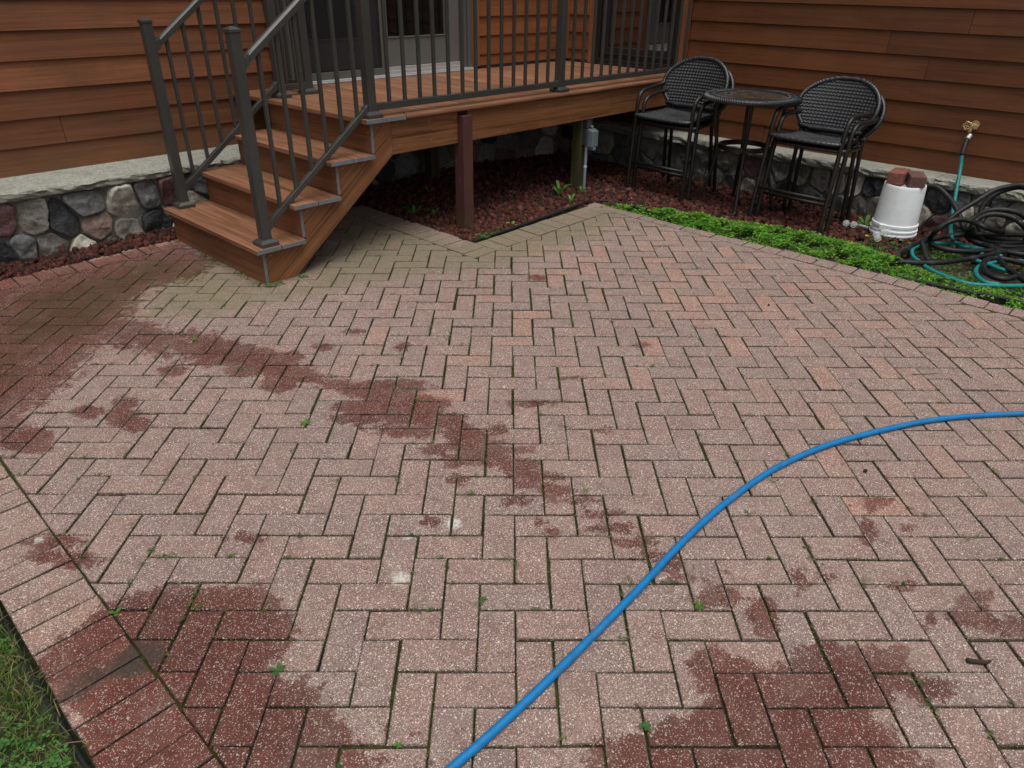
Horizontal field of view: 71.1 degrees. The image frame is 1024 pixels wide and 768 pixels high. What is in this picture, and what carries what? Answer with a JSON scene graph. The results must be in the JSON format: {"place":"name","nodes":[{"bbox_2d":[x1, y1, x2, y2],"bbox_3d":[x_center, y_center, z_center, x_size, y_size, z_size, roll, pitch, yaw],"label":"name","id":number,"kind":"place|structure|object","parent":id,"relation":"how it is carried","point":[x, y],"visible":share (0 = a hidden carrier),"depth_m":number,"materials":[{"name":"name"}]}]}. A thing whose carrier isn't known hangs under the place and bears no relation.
{"place":"outdoors","nodes":[
{"label":"outdoors","id":0,"kind":"place"},
{"bbox_2d":[0,601,94,767],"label":"lawn ground","id":1,"kind":"structure","parent":0,"point":[35,668],"depth_m":1.86,"materials":[{"name":"black soil"}]},
{"bbox_2d":[0,607,88,767],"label":"edging strip","id":2,"kind":"object","parent":1,"relation":"on","point":[81,758],"visible":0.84,"depth_m":1.77,"materials":[{"name":"black plastic"}]},
{"bbox_2d":[232,61,666,228],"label":"deck","id":3,"kind":"structure","parent":1,"relation":"on","point":[460,125],"depth_m":5.08,"materials":[{"name":"brown wood"}]},
{"bbox_2d":[274,0,317,94],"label":"deck railing","id":4,"kind":"object","parent":3,"relation":"on","point":[293,84],"visible":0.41,"depth_m":4.88,"materials":[{"name":"grey metal"}]},
{"bbox_2d":[376,0,691,110],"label":"deck railing","id":5,"kind":"object","parent":3,"relation":"on","point":[559,83],"visible":0.9,"depth_m":4.97,"materials":[{"name":"grey metal"}]},
{"bbox_2d":[582,118,597,191],"bbox_3d":[0.602,-1.837,5.719,0.106,0.606,0.120,26,38,37],"label":"outlet box","id":6,"kind":"object","parent":3,"relation":"attached to","point":[589,137],"visible":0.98,"depth_m":5.66,"materials":[{"name":"grey plastic"}]},
{"bbox_2d":[0,0,1023,263],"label":"house","id":7,"kind":"structure","parent":1,"relation":"on","point":[84,162],"depth_m":5.14,"materials":[{"name":"brown wood"}]},
{"bbox_2d":[278,0,473,84],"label":"patio door","id":8,"kind":"structure","parent":7,"relation":"in","point":[324,46],"depth_m":5.91,"materials":[{"name":"grey glass"}]},
{"bbox_2d":[594,0,680,68],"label":"glazed door","id":9,"kind":"structure","parent":7,"relation":"in","point":[600,10],"depth_m":6.84,"materials":[{"name":"grey glass"}]},
{"bbox_2d":[962,120,979,132],"bbox_3d":[3.269,-1.831,5.099,0.100,0.082,0.125,26,38,37],"label":"wall faucet","id":10,"kind":"object","parent":7,"relation":"attached to","point":[975,124],"depth_m":5.07,"materials":[{"name":"gold metal"}]},
{"bbox_2d":[910,134,1023,287],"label":"teal hose","id":11,"kind":"object","parent":10,"relation":"attached to","point":[991,264],"visible":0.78,"depth_m":4.48,"materials":[{"name":"plastic"}]},
{"bbox_2d":[355,149,1023,271],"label":"lava rock","id":12,"kind":"object","parent":1,"relation":"on","point":[529,172],"visible":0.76,"depth_m":5.65,"materials":[{"name":"brown stone"}]},
{"bbox_2d":[403,205,422,213],"bbox_3d":[-0.716,-1.264,5.203,0.145,0.085,0.147,-1,29,-4],"label":"bed weed","id":13,"kind":"object","parent":12,"relation":"on","point":[413,210],"visible":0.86,"depth_m":5.22,"materials":[{"name":"green plant"}]},
{"bbox_2d":[57,184,908,724],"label":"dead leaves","id":14,"kind":"object","parent":12,"relation":"on","point":[487,644],"visible":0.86,"depth_m":1.93,"materials":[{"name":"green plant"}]},
{"bbox_2d":[553,180,570,194],"bbox_3d":[0.395,-1.556,5.699,0.166,0.103,0.178,5,30,8],"label":"bed weed","id":15,"kind":"object","parent":12,"relation":"on","point":[558,189],"visible":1,"depth_m":5.70,"materials":[{"name":"green plant"}]},
{"bbox_2d":[566,193,574,202],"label":"bed weed","id":16,"kind":"object","parent":12,"relation":"on","point":[571,199],"visible":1,"depth_m":5.52,"materials":[{"name":"green plant"}]},
{"bbox_2d":[631,69,734,200],"bbox_3d":[1.400,-2.049,5.819,0.609,0.972,0.613,-28,40,-36],"label":"wicker chair","id":17,"kind":"object","parent":12,"relation":"on","point":[698,125],"visible":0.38,"depth_m":5.71,"materials":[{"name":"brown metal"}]},
{"bbox_2d":[625,56,729,200],"bbox_3d":[1.348,-2.080,5.779,0.609,0.972,0.613,-28,40,-36],"label":"wicker chair","id":18,"kind":"object","parent":17,"relation":"on","point":[688,82],"visible":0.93,"depth_m":5.75,"materials":[{"name":"black wicker"}]},
{"bbox_2d":[695,88,801,216],"bbox_3d":[1.768,-1.769,5.496,0.707,0.858,0.707,26,38,37],"label":"bistro table","id":19,"kind":"object","parent":12,"relation":"on","point":[750,98],"visible":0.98,"depth_m":5.36,"materials":[{"name":"brown metal"}]},
{"bbox_2d":[605,202,1023,309],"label":"clover","id":20,"kind":"object","parent":12,"relation":"on","point":[691,220],"visible":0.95,"depth_m":4.71,"materials":[{"name":"green plant"}]},
{"bbox_2d":[754,94,886,233],"bbox_3d":[2.240,-1.645,5.187,0.609,0.972,0.613,-23,37,-39],"label":"wicker chair","id":21,"kind":"object","parent":12,"relation":"on","point":[868,131],"visible":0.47,"depth_m":5.08,"materials":[{"name":"black metal"}]},
{"bbox_2d":[747,76,881,232],"bbox_3d":[2.188,-1.676,5.148,0.609,0.972,0.613,-23,37,-39],"label":"wicker chair","id":22,"kind":"object","parent":21,"relation":"on","point":[843,105],"visible":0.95,"depth_m":5.13,"materials":[{"name":"black wicker"}]},
{"bbox_2d":[858,215,871,225],"bbox_3d":[2.621,-1.195,5.298,0.141,0.076,0.147,4,30,5],"label":"bed weed","id":23,"kind":"object","parent":12,"relation":"on","point":[862,222],"visible":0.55,"depth_m":5.32,"materials":[{"name":"green plant"}]},
{"bbox_2d":[856,181,926,239],"bbox_3d":[2.658,-1.221,4.981,0.361,0.353,0.309,26,38,37],"label":"upturned bucket","id":24,"kind":"object","parent":12,"relation":"on","point":[898,210],"visible":0.84,"depth_m":4.88,"materials":[{"name":"white plastic"}]},
{"bbox_2d":[886,167,910,184],"bbox_3d":[2.641,-1.422,4.899,0.100,0.075,0.200,21,35,32],"label":"loose paver","id":25,"kind":"object","parent":24,"relation":"on","point":[897,175],"visible":0.89,"depth_m":4.84,"materials":[{"name":"brick"}]},
{"bbox_2d":[906,170,926,187],"bbox_3d":[2.727,-1.383,4.838,0.100,0.070,0.200,11,31,17],"label":"loose paver","id":26,"kind":"object","parent":24,"relation":"on","point":[917,179],"visible":0.89,"depth_m":4.77,"materials":[{"name":"brick"}]},
{"bbox_2d":[894,183,1023,283],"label":"black hose","id":27,"kind":"object","parent":12,"relation":"on","point":[994,242],"visible":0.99,"depth_m":4.59,"materials":[{"name":"rubber"}]},
{"bbox_2d":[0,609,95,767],"bbox_3d":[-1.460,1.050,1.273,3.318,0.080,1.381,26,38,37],"label":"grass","id":28,"kind":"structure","parent":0,"point":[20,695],"depth_m":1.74,"materials":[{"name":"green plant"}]},
{"bbox_2d":[0,625,72,767],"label":"lawn clover","id":29,"kind":"object","parent":28,"relation":"on","point":[49,759],"visible":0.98,"depth_m":1.65,"materials":[{"name":"green plant"}]},
{"bbox_2d":[0,192,338,280],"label":"lava rock","id":30,"kind":"object","parent":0,"point":[28,266],"visible":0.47,"depth_m":4.41,"materials":[{"name":"brown gravel"}]},
{"bbox_2d":[0,176,1023,767],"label":"patio paving","id":31,"kind":"structure","parent":0,"point":[106,683],"depth_m":2.42,"materials":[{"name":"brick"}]},
{"bbox_2d":[108,608,120,615],"bbox_3d":[-1.104,0.638,1.994,0.034,0.004,0.029,-13,32,-23],"label":"weed","id":32,"kind":"object","parent":31,"relation":"on","point":[112,611],"visible":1,"depth_m":2.00,"materials":[{"name":"green plant"}]},
{"bbox_2d":[269,662,284,674],"bbox_3d":[-0.602,0.731,1.838,0.033,0.006,0.042,26,38,37],"label":"weed","id":33,"kind":"object","parent":31,"relation":"on","point":[277,670],"visible":1,"depth_m":1.84,"materials":[{"name":"green plant"}]},
{"bbox_2d":[163,104,392,285],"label":"deck stairs","id":34,"kind":"structure","parent":31,"relation":"on","point":[218,229],"depth_m":4.27,"materials":[{"name":"brown wood"}]},
{"bbox_2d":[137,0,291,209],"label":"stair railing","id":35,"kind":"object","parent":34,"relation":"on","point":[152,44],"visible":0.89,"depth_m":4.44,"materials":[{"name":"grey metal"}]},
{"bbox_2d":[223,0,383,248],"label":"stair railing","id":36,"kind":"object","parent":34,"relation":"on","point":[240,60],"visible":1,"depth_m":3.85,"materials":[{"name":"grey metal"}]},
{"bbox_2d":[300,418,310,424],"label":"weed","id":37,"kind":"object","parent":31,"relation":"on","point":[305,422],"visible":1,"depth_m":2.83,"materials":[{"name":"green plant"}]},
{"bbox_2d":[176,227,505,287],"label":"edge sprouts","id":38,"kind":"object","parent":31,"relation":"on","point":[301,274],"visible":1,"depth_m":4.20,"materials":[{"name":"green plant"}]},
{"bbox_2d":[393,741,401,748],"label":"weed","id":39,"kind":"object","parent":31,"relation":"on","point":[397,744],"visible":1,"depth_m":1.66,"materials":[{"name":"green plant"}]},
{"bbox_2d":[0,213,1023,767],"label":"moss","id":40,"kind":"object","parent":31,"relation":"on","point":[564,421],"visible":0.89,"depth_m":3.16,"materials":[{"name":"green plant"}]},
{"bbox_2d":[4,212,1023,767],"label":"joint sprouts","id":41,"kind":"object","parent":31,"relation":"on","point":[476,474],"visible":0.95,"depth_m":2.48,"materials":[{"name":"green plant"}]},
{"bbox_2d":[639,720,650,731],"bbox_3d":[0.317,0.814,1.710,0.031,0.005,0.029,6,30,9],"label":"weed","id":42,"kind":"object","parent":31,"relation":"on","point":[647,725],"visible":1,"depth_m":1.71,"materials":[{"name":"green plant"}]},
{"bbox_2d":[693,600,705,608],"bbox_3d":[0.532,0.627,2.034,0.034,0.006,0.039,-1,29,-3],"label":"weed","id":43,"kind":"object","parent":31,"relation":"on","point":[697,605],"visible":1,"depth_m":2.03,"materials":[{"name":"green plant"}]},
{"bbox_2d":[445,411,1023,767],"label":"blue hose","id":44,"kind":"object","parent":31,"relation":"on","point":[506,719],"visible":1,"depth_m":2.13,"materials":[{"name":"rubber"}]},
{"bbox_2d":[966,658,991,663],"bbox_3d":[1.221,0.725,1.873,0.064,0.014,0.014,2,29,3],"label":"bark chip","id":45,"kind":"object","parent":31,"relation":"on","point":[972,661],"visible":1,"depth_m":1.87,"materials":[{"name":"brown wood"}]},
{"bbox_2d":[497,155,1023,309],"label":"planting bed soil","id":46,"kind":"structure","parent":0,"point":[963,267],"depth_m":4.60,"materials":[{"name":"brown soil"}]},
{"bbox_2d":[101,191,1014,767],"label":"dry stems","id":47,"kind":"object","parent":46,"relation":"on","point":[707,343],"visible":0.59,"depth_m":4.32,"materials":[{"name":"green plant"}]},
{"bbox_2d":[599,199,1023,309],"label":"edging strip","id":48,"kind":"object","parent":46,"relation":"on","point":[1002,300],"visible":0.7,"depth_m":4.12,"materials":[{"name":"black plastic"}]},
{"bbox_2d":[880,229,886,242],"bbox_3d":[2.474,-0.973,4.794,0.046,0.132,0.047,10,31,16],"label":"dandelion","id":49,"kind":"object","parent":46,"relation":"on","point":[883,233],"visible":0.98,"depth_m":4.77,"materials":[{"name":"white plant"}]},
{"bbox_2d":[841,235,1023,305],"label":"ground cover","id":50,"kind":"object","parent":46,"relation":"on","point":[950,268],"visible":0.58,"depth_m":4.40,"materials":[{"name":"green plant"}]},
{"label":"soil under deck","id":51,"kind":"structure","parent":0,"visible":0},
{"bbox_2d":[472,200,588,241],"bbox_3d":[0.173,-1.147,5.122,0.043,0.103,1.242,25,37,36],"label":"edging strip","id":52,"kind":"object","parent":51,"relation":"on","point":[542,218],"visible":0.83,"depth_m":5.07,"materials":[{"name":"black plastic"}]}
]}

